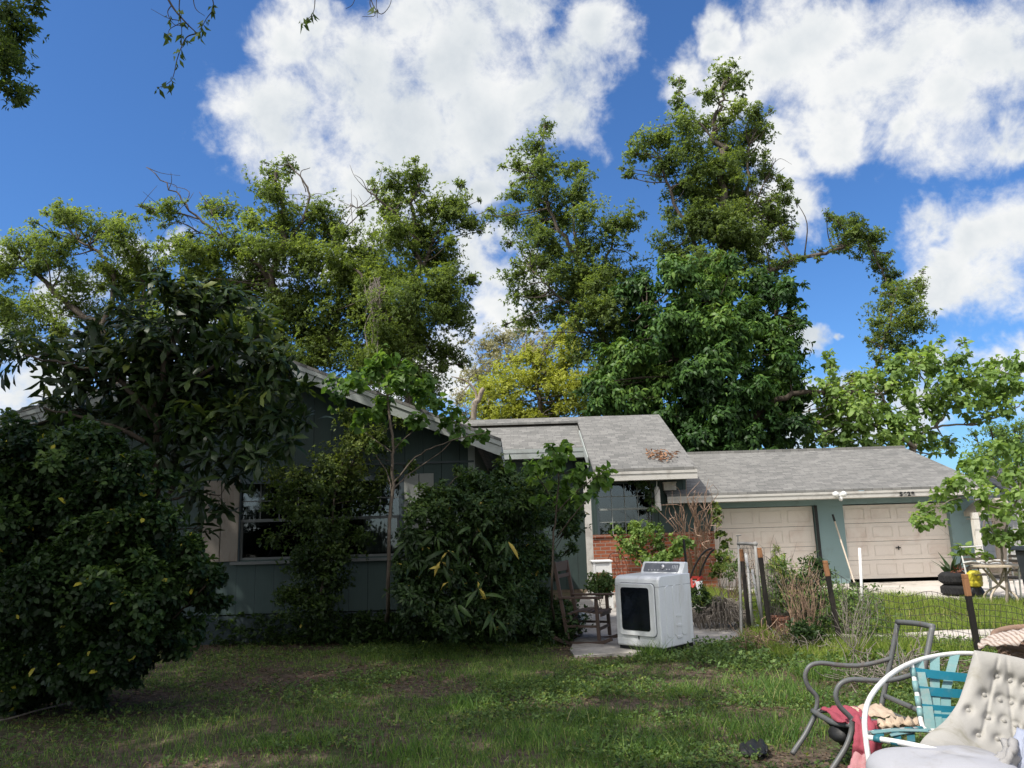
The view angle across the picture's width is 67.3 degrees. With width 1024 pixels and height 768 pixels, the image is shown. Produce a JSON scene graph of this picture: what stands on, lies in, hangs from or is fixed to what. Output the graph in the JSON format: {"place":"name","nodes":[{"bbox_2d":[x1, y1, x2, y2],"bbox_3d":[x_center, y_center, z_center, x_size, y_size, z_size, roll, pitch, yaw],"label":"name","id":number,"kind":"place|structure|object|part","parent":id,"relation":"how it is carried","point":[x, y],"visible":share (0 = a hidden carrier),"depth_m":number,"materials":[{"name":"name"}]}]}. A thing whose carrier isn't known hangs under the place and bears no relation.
{"place":"outdoors","nodes":[
{"label":"outdoors","id":0,"kind":"place"},
{"bbox_2d":[0,558,1020,767],"bbox_3d":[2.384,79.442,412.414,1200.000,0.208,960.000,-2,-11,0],"label":"ground","id":1,"kind":"structure","parent":0,"point":[273,723],"depth_m":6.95,"materials":[{"name":"plant"}]},
{"bbox_2d":[0,702,72,720],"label":"fallen stick","id":2,"kind":"object","parent":1,"relation":"on","point":[32,711],"visible":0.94,"depth_m":7.22,"materials":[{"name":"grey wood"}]},
{"bbox_2d":[0,197,175,383],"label":"oak tree","id":3,"kind":"object","parent":1,"relation":"on","point":[114,236],"visible":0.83,"depth_m":26.05,"materials":[{"name":"green plant"}]},
{"bbox_2d":[0,407,236,717],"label":"hedge bush","id":4,"kind":"object","parent":1,"relation":"on","point":[100,585],"visible":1,"depth_m":7.02,"materials":[{"name":"green plant"}]},
{"bbox_2d":[0,263,334,643],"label":"magnolia tree","id":5,"kind":"object","parent":1,"relation":"on","point":[150,354],"visible":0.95,"depth_m":9.63,"materials":[{"name":"green plant"}]},
{"bbox_2d":[0,0,390,110],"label":"shade oak","id":6,"kind":"object","parent":1,"relation":"on","point":[12,54],"visible":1,"depth_m":7.08,"materials":[{"name":"green plant"}]},
{"bbox_2d":[137,151,381,376],"bbox_3d":[-8.051,-0.967,24.736,8.234,14.651,4.466,-2,-11,0],"label":"oak tree","id":7,"kind":"object","parent":1,"relation":"on","point":[307,253],"visible":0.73,"depth_m":24.68,"materials":[{"name":"green plant"}]},
{"bbox_2d":[256,406,419,634],"bbox_3d":[-2.733,2.064,11.319,2.725,3.618,1.861,-11,-14,41],"label":"climbing shrub","id":8,"kind":"object","parent":1,"relation":"on","point":[319,604],"visible":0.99,"depth_m":11.06,"materials":[{"name":"green plant"}]},
{"bbox_2d":[185,595,593,651],"bbox_3d":[-2.380,3.728,12.140,7.368,0.677,3.010,-4,-11,11],"label":"ground cover","id":9,"kind":"object","parent":1,"relation":"on","point":[387,636],"visible":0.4,"depth_m":11.14,"materials":[{"name":"green plant"}]},
{"bbox_2d":[321,343,491,622],"bbox_3d":[-1.948,1.705,11.345,2.070,4.277,3.204,7,-14,-37],"label":"sapling","id":10,"kind":"object","parent":1,"relation":"on","point":[398,382],"visible":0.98,"depth_m":10.88,"materials":[{"name":"green plant"}]},
{"bbox_2d":[321,155,496,410],"bbox_3d":[-3.360,-0.465,23.938,4.862,13.110,5.576,6,-13,-37],"label":"oak tree","id":11,"kind":"object","parent":1,"relation":"on","point":[403,330],"visible":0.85,"depth_m":23.53,"materials":[{"name":"green plant"}]},
{"bbox_2d":[364,277,386,352],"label":"dead vine","id":12,"kind":"object","parent":11,"relation":"hanging from","point":[377,292],"visible":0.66,"depth_m":22.41,"materials":[{"name":"grey plant"}]},
{"bbox_2d":[391,527,518,636],"bbox_3d":[-0.679,2.783,10.542,1.564,1.616,2.737,-2,-11,0],"label":"ginger plant","id":13,"kind":"object","parent":1,"relation":"on","point":[464,611],"visible":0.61,"depth_m":9.45,"materials":[{"name":"green plant"}]},
{"bbox_2d":[451,376,484,419],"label":"dead tree","id":14,"kind":"object","parent":1,"relation":"on","point":[476,400],"visible":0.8,"depth_m":27.33,"materials":[{"name":"wood"}]},
{"bbox_2d":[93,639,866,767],"bbox_3d":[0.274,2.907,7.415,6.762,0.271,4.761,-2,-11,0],"label":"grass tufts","id":15,"kind":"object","parent":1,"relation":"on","point":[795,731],"visible":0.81,"depth_m":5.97,"materials":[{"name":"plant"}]},
{"bbox_2d":[382,452,591,643],"bbox_3d":[-0.133,2.365,11.128,2.263,2.705,4.397,-8,-12,30],"label":"overgrown bush","id":16,"kind":"object","parent":1,"relation":"on","point":[514,512],"visible":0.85,"depth_m":9.93,"materials":[{"name":"green plant"}]},
{"bbox_2d":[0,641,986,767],"bbox_3d":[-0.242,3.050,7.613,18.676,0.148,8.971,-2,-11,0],"label":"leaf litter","id":17,"kind":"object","parent":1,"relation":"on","point":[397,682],"visible":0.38,"depth_m":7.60,"materials":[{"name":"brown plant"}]},
{"bbox_2d":[0,351,990,644],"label":"ranch house","id":18,"kind":"structure","parent":1,"relation":"on","point":[790,501],"depth_m":17.06,"materials":[{"name":"blue"}]},
{"bbox_2d":[229,474,403,564],"bbox_3d":[-2.956,2.092,11.899,2.683,1.295,0.268,-2,-11,0],"label":"window","id":19,"kind":"structure","parent":18,"relation":"in","point":[379,523],"depth_m":11.93,"materials":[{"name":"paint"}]},
{"bbox_2d":[596,481,654,534],"bbox_3d":[2.495,2.738,17.004,1.252,1.158,0.100,-2,-11,0],"label":"window","id":20,"kind":"structure","parent":18,"relation":"in","point":[597,505],"depth_m":16.97,"materials":[{"name":"grey glass"}]},
{"bbox_2d":[627,480,661,514],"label":"hanging fern","id":21,"kind":"object","parent":18,"relation":"hanging from","point":[643,484],"visible":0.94,"depth_m":16.45,"materials":[{"name":"green plant"}]},
{"bbox_2d":[654,480,661,510],"bbox_3d":[3.102,2.349,16.432,0.140,0.704,0.136,-2,-11,0],"label":"wind chime","id":22,"kind":"object","parent":18,"relation":"hanging from","point":[657,499],"visible":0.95,"depth_m":16.37,"materials":[{"name":"white plastic"}]},
{"bbox_2d":[645,448,679,461],"bbox_3d":[3.247,1.560,16.923,0.826,0.393,0.846,-6,-11,21],"label":"leaf pile","id":23,"kind":"object","parent":18,"relation":"on","point":[661,455],"visible":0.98,"depth_m":16.89,"materials":[{"name":"brown plant"}]},
{"bbox_2d":[707,500,732,584],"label":"wall ivy","id":24,"kind":"object","parent":18,"relation":"attached to","point":[717,556],"depth_m":16.20,"materials":[{"name":"green plant"}]},
{"bbox_2d":[712,506,816,586],"bbox_3d":[5.552,3.693,17.321,2.568,1.783,0.048,-2,-11,0],"label":"garage door","id":25,"kind":"structure","parent":18,"relation":"in","point":[782,520],"depth_m":17.36,"materials":[{"name":"metal"}]},
{"bbox_2d":[843,503,952,578],"bbox_3d":[8.669,3.528,17.321,2.380,1.623,0.075,-2,-11,0],"label":"garage door","id":26,"kind":"structure","parent":18,"relation":"in","point":[906,563],"depth_m":17.31,"materials":[{"name":"metal"}]},
{"bbox_2d":[442,316,557,419],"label":"pale tree","id":27,"kind":"object","parent":1,"relation":"on","point":[494,345],"visible":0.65,"depth_m":42.82,"materials":[{"name":"green plant"}]},
{"bbox_2d":[0,615,1010,767],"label":"clover","id":28,"kind":"object","parent":1,"relation":"on","point":[620,687],"visible":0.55,"depth_m":7.17,"materials":[{"name":"green plant"}]},
{"bbox_2d":[460,313,598,419],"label":"yellow green tree","id":29,"kind":"object","parent":1,"relation":"on","point":[560,378],"visible":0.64,"depth_m":33.24,"materials":[{"name":"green plant"}]},
{"bbox_2d":[504,439,618,623],"bbox_3d":[0.375,2.267,10.652,1.406,2.820,2.723,2,-11,-17],"label":"sapling","id":30,"kind":"object","parent":1,"relation":"on","point":[576,477],"visible":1,"depth_m":9.81,"materials":[{"name":"green plant"}]},
{"bbox_2d":[481,115,655,415],"bbox_3d":[2.192,-2.129,27.792,6.511,17.475,4.781,-2,-11,0],"label":"oak tree","id":31,"kind":"object","parent":1,"relation":"on","point":[585,289],"visible":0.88,"depth_m":27.87,"materials":[{"name":"green plant"}]},
{"bbox_2d":[609,519,668,562],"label":"garden shrub","id":32,"kind":"object","parent":1,"relation":"on","point":[629,547],"visible":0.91,"depth_m":14.96,"materials":[{"name":"green plant"}]},
{"bbox_2d":[653,479,723,580],"bbox_3d":[3.407,3.134,15.543,1.425,2.277,2.133,-2,-11,0],"label":"dry shrub","id":33,"kind":"object","parent":1,"relation":"on","point":[703,546],"visible":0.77,"depth_m":15.35,"materials":[{"name":"plant"}]},
{"bbox_2d":[572,248,861,451],"bbox_3d":[6.435,0.615,25.315,8.786,10.870,5.147,1,-11,-15],"label":"broadleaf tree","id":34,"kind":"object","parent":1,"relation":"on","point":[711,406],"visible":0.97,"depth_m":24.44,"materials":[{"name":"green plant"}]},
{"bbox_2d":[707,549,754,602],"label":"dry stalks","id":35,"kind":"object","parent":1,"relation":"on","point":[736,589],"visible":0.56,"depth_m":12.63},
{"bbox_2d":[745,553,753,627],"bbox_3d":[3.432,3.028,11.112,0.063,1.134,0.044,-2,-11,0],"label":"plastic pipe","id":36,"kind":"object","parent":1,"relation":"on","point":[749,593],"visible":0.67,"depth_m":11.10,"materials":[{"name":"white plastic"}]},
{"bbox_2d":[718,544,786,596],"bbox_3d":[3.937,3.373,13.470,1.093,1.165,2.460,-2,-11,0],"label":"weed clump","id":37,"kind":"object","parent":1,"relation":"on","point":[730,557],"visible":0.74,"depth_m":12.59,"materials":[{"name":"green plant"}]},
{"bbox_2d":[739,738,767,757],"bbox_3d":[1.703,2.556,5.416,0.192,0.051,0.363,-5,-11,19],"label":"black rag","id":38,"kind":"object","parent":1,"relation":"on","point":[755,745],"visible":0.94,"depth_m":5.36,"materials":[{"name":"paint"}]},
{"bbox_2d":[751,569,763,627],"bbox_3d":[3.576,3.157,11.188,0.125,0.898,0.032,-2,-11,0],"label":"plastic pipe","id":39,"kind":"object","parent":1,"relation":"on","point":[753,578],"visible":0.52,"depth_m":11.21,"materials":[{"name":"white plastic"}]},
{"bbox_2d":[616,56,903,290],"bbox_3d":[9.654,-3.473,29.209,11.224,20.180,4.581,-2,-11,0],"label":"oak tree","id":40,"kind":"object","parent":1,"relation":"on","point":[722,222],"visible":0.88,"depth_m":29.52,"materials":[{"name":"green plant"}]},
{"bbox_2d":[726,612,808,652],"bbox_3d":[3.445,3.147,9.720,1.429,0.527,1.037,3,-12,-24],"label":"brush pile","id":41,"kind":"object","parent":1,"relation":"on","point":[777,629],"visible":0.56,"depth_m":9.64,"materials":[{"name":"plant"}]},
{"bbox_2d":[745,538,796,614],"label":"dry stalks","id":42,"kind":"object","parent":1,"relation":"on","point":[774,611],"visible":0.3,"depth_m":11.16,"materials":[{"name":"brown plant"}]},
{"bbox_2d":[771,615,788,632],"bbox_3d":[3.716,3.390,10.737,0.310,0.280,0.310,-2,-11,0],"label":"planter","id":43,"kind":"object","parent":1,"relation":"on","point":[780,617],"visible":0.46,"depth_m":10.64,"materials":[{"name":"ceramic"}]},
{"bbox_2d":[761,546,811,611],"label":"dry stalks","id":44,"kind":"object","parent":1,"relation":"on","point":[774,573],"visible":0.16,"depth_m":11.80,"materials":[{"name":"brown plant"}]},
{"bbox_2d":[766,554,819,616],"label":"weed clump","id":45,"kind":"object","parent":1,"relation":"on","point":[783,564],"visible":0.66,"depth_m":10.86,"materials":[{"name":"green plant"}]},
{"bbox_2d":[770,553,819,625],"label":"dry stalks","id":46,"kind":"object","parent":1,"relation":"on","point":[791,610],"visible":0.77,"depth_m":10.22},
{"bbox_2d":[778,568,828,630],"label":"dry stalks","id":47,"kind":"object","parent":1,"relation":"on","point":[807,609],"visible":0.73,"depth_m":9.92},
{"bbox_2d":[760,618,847,651],"bbox_3d":[3.535,3.118,9.376,0.949,0.477,0.959,-9,-13,33],"label":"brush pile","id":48,"kind":"object","parent":1,"relation":"on","point":[807,642],"visible":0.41,"depth_m":9.27,"materials":[{"name":"brown plant"}]},
{"bbox_2d":[786,550,836,624],"bbox_3d":[4.255,2.990,10.982,0.706,1.209,0.762,-2,-11,0],"label":"weed clump","id":49,"kind":"object","parent":1,"relation":"on","point":[817,564],"visible":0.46,"depth_m":10.95,"materials":[{"name":"green plant"}]},
{"bbox_2d":[770,612,852,631],"bbox_3d":[4.450,3.558,11.791,1.154,0.282,1.620,-4,-11,10],"label":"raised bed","id":50,"kind":"object","parent":1,"relation":"on","point":[782,613],"visible":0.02,"depth_m":11.07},
{"bbox_2d":[784,614,840,648],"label":"weed clump","id":51,"kind":"object","parent":1,"relation":"on","point":[799,629],"visible":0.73,"depth_m":9.33,"materials":[{"name":"green plant"}]},
{"bbox_2d":[671,631,972,676],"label":"lawn weeds","id":52,"kind":"object","parent":1,"relation":"on","point":[725,645],"visible":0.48,"depth_m":8.80,"materials":[{"name":"green plant"}]},
{"bbox_2d":[738,568,911,632],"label":"tall weeds","id":53,"kind":"object","parent":1,"relation":"on","point":[839,586],"visible":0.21,"depth_m":12.02,"materials":[{"name":"green plant"}]},
{"bbox_2d":[811,589,891,639],"bbox_3d":[4.373,3.067,10.067,0.770,0.752,0.982,-2,-11,0],"label":"weed clump","id":54,"kind":"object","parent":1,"relation":"on","point":[850,601],"visible":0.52,"depth_m":10.10,"materials":[{"name":"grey plant"}]},
{"bbox_2d":[827,582,884,654],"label":"dry stalks","id":55,"kind":"object","parent":1,"relation":"on","point":[854,621],"visible":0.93,"depth_m":9.00,"materials":[{"name":"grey plant"}]},
{"bbox_2d":[847,751,865,767],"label":"pink cloth","id":56,"kind":"object","parent":1,"relation":"on","point":[858,760],"visible":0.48,"depth_m":4.35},
{"bbox_2d":[690,583,1023,661],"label":"tall grass","id":57,"kind":"structure","parent":1,"relation":"on","point":[884,645],"depth_m":10.95,"materials":[{"name":"plant"}]},
{"bbox_2d":[858,548,863,607],"bbox_3d":[5.185,3.017,11.410,0.113,1.149,0.044,-2,-11,0],"label":"plastic pipe","id":58,"kind":"object","parent":1,"relation":"on","point":[860,569],"visible":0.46,"depth_m":11.44,"materials":[{"name":"white plastic"}]},
{"bbox_2d":[790,619,935,767],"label":"patio chair","id":59,"kind":"object","parent":1,"relation":"on","point":[816,712],"visible":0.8,"depth_m":5.04,"materials":[{"name":"metal"}]},
{"bbox_2d":[826,722,852,745],"bbox_3d":[2.043,2.165,4.784,0.149,0.148,0.283,-5,-11,14],"label":"black bag","id":60,"kind":"object","parent":59,"relation":"hanging from","point":[838,734],"visible":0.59,"depth_m":4.74,"materials":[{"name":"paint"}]},
{"bbox_2d":[820,705,861,723],"bbox_3d":[2.137,2.112,4.915,0.235,0.071,0.578,-3,-11,9],"label":"red towel","id":61,"kind":"object","parent":59,"relation":"on","point":[836,713],"visible":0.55,"depth_m":4.90,"materials":[{"name":"fabric"}]},
{"bbox_2d":[851,714,882,757],"bbox_3d":[2.091,2.127,4.519,0.156,0.344,0.264,-12,-15,43],"label":"red towel","id":62,"kind":"object","parent":59,"relation":"hanging from","point":[858,745],"visible":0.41,"depth_m":4.48,"materials":[{"name":"fabric"}]},
{"bbox_2d":[851,703,896,718],"bbox_3d":[2.338,2.116,4.982,0.219,0.064,0.510,-4,-11,11],"label":"beige cloth","id":63,"kind":"object","parent":59,"relation":"on","point":[880,710],"visible":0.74,"depth_m":4.90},
{"bbox_2d":[877,714,918,733],"bbox_3d":[2.288,2.012,4.541,0.303,0.102,0.172,-2,-11,0],"label":"beige cloth","id":64,"kind":"object","parent":59,"relation":"on","point":[891,721],"visible":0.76,"depth_m":4.51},
{"bbox_2d":[739,548,1023,650],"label":"wire fence","id":65,"kind":"object","parent":1,"relation":"on","point":[973,622],"visible":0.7,"depth_m":9.58,"materials":[{"name":"grey metal"}]},
{"bbox_2d":[795,627,971,692],"bbox_3d":[3.718,2.656,7.483,1.759,0.647,1.198,-2,-11,0],"label":"brush pile","id":66,"kind":"object","parent":1,"relation":"on","point":[882,675],"visible":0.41,"depth_m":7.55,"materials":[{"name":"grey plant"}]},
{"bbox_2d":[841,266,941,490],"bbox_3d":[13.192,0.813,26.286,4.123,10.438,2.848,-2,-11,0],"label":"oak tree","id":67,"kind":"object","parent":1,"relation":"on","point":[901,295],"visible":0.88,"depth_m":26.64,"materials":[{"name":"green plant"}]},
{"bbox_2d":[786,334,1023,458],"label":"broad leaved tree","id":68,"kind":"object","parent":1,"relation":"on","point":[855,412],"visible":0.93,"depth_m":24.52,"materials":[{"name":"green plant"}]},
{"bbox_2d":[862,651,973,760],"bbox_3d":[2.468,1.810,4.242,1.408,0.493,0.623,8,-15,-43],"label":"strap chair","id":69,"kind":"object","parent":1,"relation":"on","point":[933,712],"visible":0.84,"depth_m":4.43,"materials":[{"name":"white paint"}]},
{"bbox_2d":[866,745,1016,767],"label":"seat cushion","id":70,"kind":"object","parent":69,"relation":"on","point":[955,756],"visible":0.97,"depth_m":3.63,"materials":[{"name":"grey fabric"}]},
{"bbox_2d":[994,737,1020,766],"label":"white cloth","id":71,"kind":"object","parent":70,"relation":"on","point":[1007,753],"visible":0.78,"depth_m":3.63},
{"bbox_2d":[1013,727,1023,767],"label":"cloth","id":72,"kind":"object","parent":70,"relation":"on","point":[1019,735],"visible":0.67,"depth_m":3.69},
{"bbox_2d":[920,650,1023,753],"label":"back cushion","id":73,"kind":"object","parent":69,"relation":"on","point":[987,713],"visible":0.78,"depth_m":4.14,"materials":[{"name":"fabric"}]},
{"bbox_2d":[908,433,1023,602],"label":"sapling","id":74,"kind":"object","parent":1,"relation":"on","point":[974,470],"visible":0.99,"depth_m":13.22,"materials":[{"name":"green plant"}]},
{"bbox_2d":[958,415,1023,492],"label":"bright tree","id":75,"kind":"object","parent":1,"relation":"on","point":[997,431],"visible":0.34,"depth_m":36.12,"materials":[{"name":"green plant"}]},
{"bbox_2d":[970,563,1018,601],"bbox_3d":[8.317,3.416,13.148,0.770,0.645,0.770,-2,-11,0],"label":"round table","id":76,"kind":"object","parent":1,"relation":"on","point":[996,565],"visible":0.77,"depth_m":13.09,"materials":[{"name":"beige metal"}]},
{"bbox_2d":[973,467,1023,558],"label":"white building","id":77,"kind":"structure","parent":1,"relation":"on","point":[990,548],"depth_m":25.45,"materials":[{"name":"paint"}]},
{"bbox_2d":[990,624,1023,658],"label":"wicker chair","id":78,"kind":"object","parent":1,"relation":"on","point":[1014,651],"visible":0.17,"depth_m":5.15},
{"bbox_2d":[978,628,1023,649],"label":"striped cloth","id":79,"kind":"object","parent":78,"relation":"on","point":[1013,638],"visible":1,"depth_m":4.86,"materials":[{"name":"fabric"}]},
{"bbox_2d":[1010,546,1023,604],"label":"trash bin","id":80,"kind":"object","parent":1,"relation":"on","point":[1019,551],"visible":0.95,"depth_m":12.25,"materials":[{"name":"plastic"}]},
{"bbox_2d":[0,0,1023,491],"label":"sky","id":81,"kind":"structure","parent":0,"point":[907,116],"materials":[{"name":"blue"}]},
{"bbox_2d":[583,570,614,607],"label":"pot plant","id":82,"kind":"object","parent":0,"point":[602,582],"visible":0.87,"depth_m":12.47,"materials":[{"name":"green plant"}]},
{"bbox_2d":[570,591,744,657],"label":"patio","id":83,"kind":"structure","parent":0,"point":[601,650],"depth_m":10.85,"materials":[{"name":"concrete"}]},
{"bbox_2d":[553,560,617,644],"bbox_3d":[1.040,3.042,10.781,0.857,1.110,0.640,-6,-12,22],"label":"rocking chair","id":84,"kind":"object","parent":83,"relation":"on","point":[564,565],"visible":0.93,"depth_m":10.68,"materials":[{"name":"brown wood"}]},
{"bbox_2d":[590,559,613,607],"bbox_3d":[1.671,3.707,14.276,0.378,0.858,0.450,-2,-11,0],"label":"side table","id":85,"kind":"object","parent":83,"relation":"on","point":[601,565],"visible":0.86,"depth_m":14.14,"materials":[{"name":"white plastic"}]},
{"bbox_2d":[608,552,627,577],"bbox_3d":[2.050,3.666,14.490,0.422,0.983,0.482,0,-11,-11],"label":"bistro chair","id":86,"kind":"object","parent":83,"relation":"on","point":[619,561],"visible":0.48,"depth_m":14.73,"materials":[{"name":"metal"}]},
{"bbox_2d":[614,561,693,652],"bbox_3d":[1.857,2.900,10.100,0.778,1.075,0.704,9,-15,-44],"label":"clothes dryer","id":87,"kind":"object","parent":83,"relation":"on","point":[653,602],"visible":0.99,"depth_m":9.86,"materials":[{"name":"white metal"}]},
{"bbox_3d":[1.594,2.883,9.837,0.037,0.661,0.576,9,-15,-44],"label":"door","id":88,"kind":"part","parent":87,"relation":"part of","materials":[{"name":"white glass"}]},
{"bbox_2d":[634,532,696,566],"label":"potted vine","id":89,"kind":"object","parent":83,"relation":"on","point":[675,550],"visible":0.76,"depth_m":13.75,"materials":[{"name":"green plant"}]},
{"bbox_2d":[682,539,714,621],"bbox_3d":[3.008,3.126,12.232,0.472,1.313,0.268,-2,-11,0],"label":"hand cart","id":90,"kind":"object","parent":83,"relation":"on","point":[698,578],"visible":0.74,"depth_m":12.22,"materials":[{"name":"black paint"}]},
{"bbox_2d":[692,591,757,631],"bbox_3d":[3.175,3.375,11.485,0.965,0.544,0.849,-2,-11,0],"label":"brush pile","id":91,"kind":"object","parent":83,"relation":"on","point":[722,610],"visible":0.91,"depth_m":11.34,"materials":[{"name":"grey plant"}]},
{"bbox_2d":[736,534,763,642],"bbox_3d":[3.294,2.765,10.466,0.351,1.403,0.996,-3,-11,8],"label":"pipe frame","id":92,"kind":"object","parent":83,"relation":"on","point":[757,577],"visible":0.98,"depth_m":10.87,"materials":[{"name":"metal"}]},
{"bbox_2d":[718,579,1023,600],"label":"driveway","id":93,"kind":"structure","parent":0,"point":[923,586],"depth_m":15.84,"materials":[{"name":"concrete"}]},
{"bbox_2d":[832,514,863,586],"bbox_3d":[7.297,3.607,16.745,0.289,1.543,0.618,-2,-11,0],"label":"broom pole","id":94,"kind":"object","parent":93,"relation":"on","point":[833,517],"visible":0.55,"depth_m":16.69,"materials":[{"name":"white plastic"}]},
{"bbox_2d":[727,590,1022,616],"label":"driveway litter","id":95,"kind":"object","parent":93,"relation":"on","point":[872,616],"visible":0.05,"depth_m":12.46,"materials":[{"name":"brown plant"}]},
{"bbox_2d":[940,584,964,596],"bbox_3d":[8.353,3.848,14.390,0.600,0.210,0.601,-2,-11,0],"label":"car tyre","id":96,"kind":"object","parent":93,"relation":"on","point":[952,590],"visible":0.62,"depth_m":14.21,"materials":[{"name":"rubber"}]},
{"bbox_2d":[938,572,964,584],"bbox_3d":[8.332,3.639,14.429,0.600,0.210,0.601,-2,-11,0],"label":"car tyre","id":97,"kind":"object","parent":96,"relation":"on","point":[950,578],"visible":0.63,"depth_m":14.25,"materials":[{"name":"rubber"}]},
{"bbox_2d":[931,552,969,571],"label":"spiky plant","id":98,"kind":"object","parent":97,"relation":"on","point":[947,567],"visible":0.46,"depth_m":15.11,"materials":[{"name":"green plant"}]},
{"bbox_2d":[951,566,971,572],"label":"dried flowers","id":99,"kind":"object","parent":97,"relation":"on","point":[959,570],"visible":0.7,"depth_m":14.45,"materials":[{"name":"brown plant"}]},
{"bbox_2d":[948,541,975,568],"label":"leafy plant","id":100,"kind":"object","parent":93,"relation":"on","point":[968,543],"visible":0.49,"depth_m":14.99,"materials":[{"name":"green plant"}]},
{"bbox_2d":[966,565,985,597],"bbox_3d":[8.495,3.617,14.127,0.300,0.578,0.292,-2,-11,0],"label":"yellow canister","id":101,"kind":"object","parent":93,"relation":"on","point":[976,583],"visible":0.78,"depth_m":14.02,"materials":[{"name":"plastic"}]},
{"bbox_2d":[959,546,1017,596],"bbox_3d":[8.697,3.433,14.069,0.630,0.915,0.610,2,-11,-17],"label":"metal chair","id":102,"kind":"object","parent":93,"relation":"on","point":[967,562],"visible":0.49,"depth_m":14.25,"materials":[{"name":"white paint"}]},
{"bbox_2d":[964,498,1014,581],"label":"house","id":103,"kind":"structure","parent":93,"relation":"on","point":[972,512],"depth_m":16.67,"materials":[{"name":"paint"}]},
{"bbox_2d":[986,548,1021,599],"bbox_3d":[8.792,3.340,13.469,0.610,0.915,0.630,2,-11,-21],"label":"metal chair","id":104,"kind":"object","parent":93,"relation":"on","point":[1019,577],"visible":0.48,"depth_m":13.64,"materials":[{"name":"white paint"}]},
{"bbox_2d":[827,629,993,641],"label":"path","id":105,"kind":"structure","parent":0,"point":[981,631],"depth_m":10.50,"materials":[{"name":"concrete"}]},
{"bbox_3d":[2.960,3.644,12.018,0.350,0.260,0.350,-2,-11,0],"label":"flower pot","id":106,"kind":"object","parent":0,"visible":0},
{"bbox_2d":[690,580,715,613],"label":"pot plant","id":107,"kind":"object","parent":106,"relation":"in","point":[704,596],"visible":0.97,"depth_m":11.45,"materials":[{"name":"green plant"}]}
]}

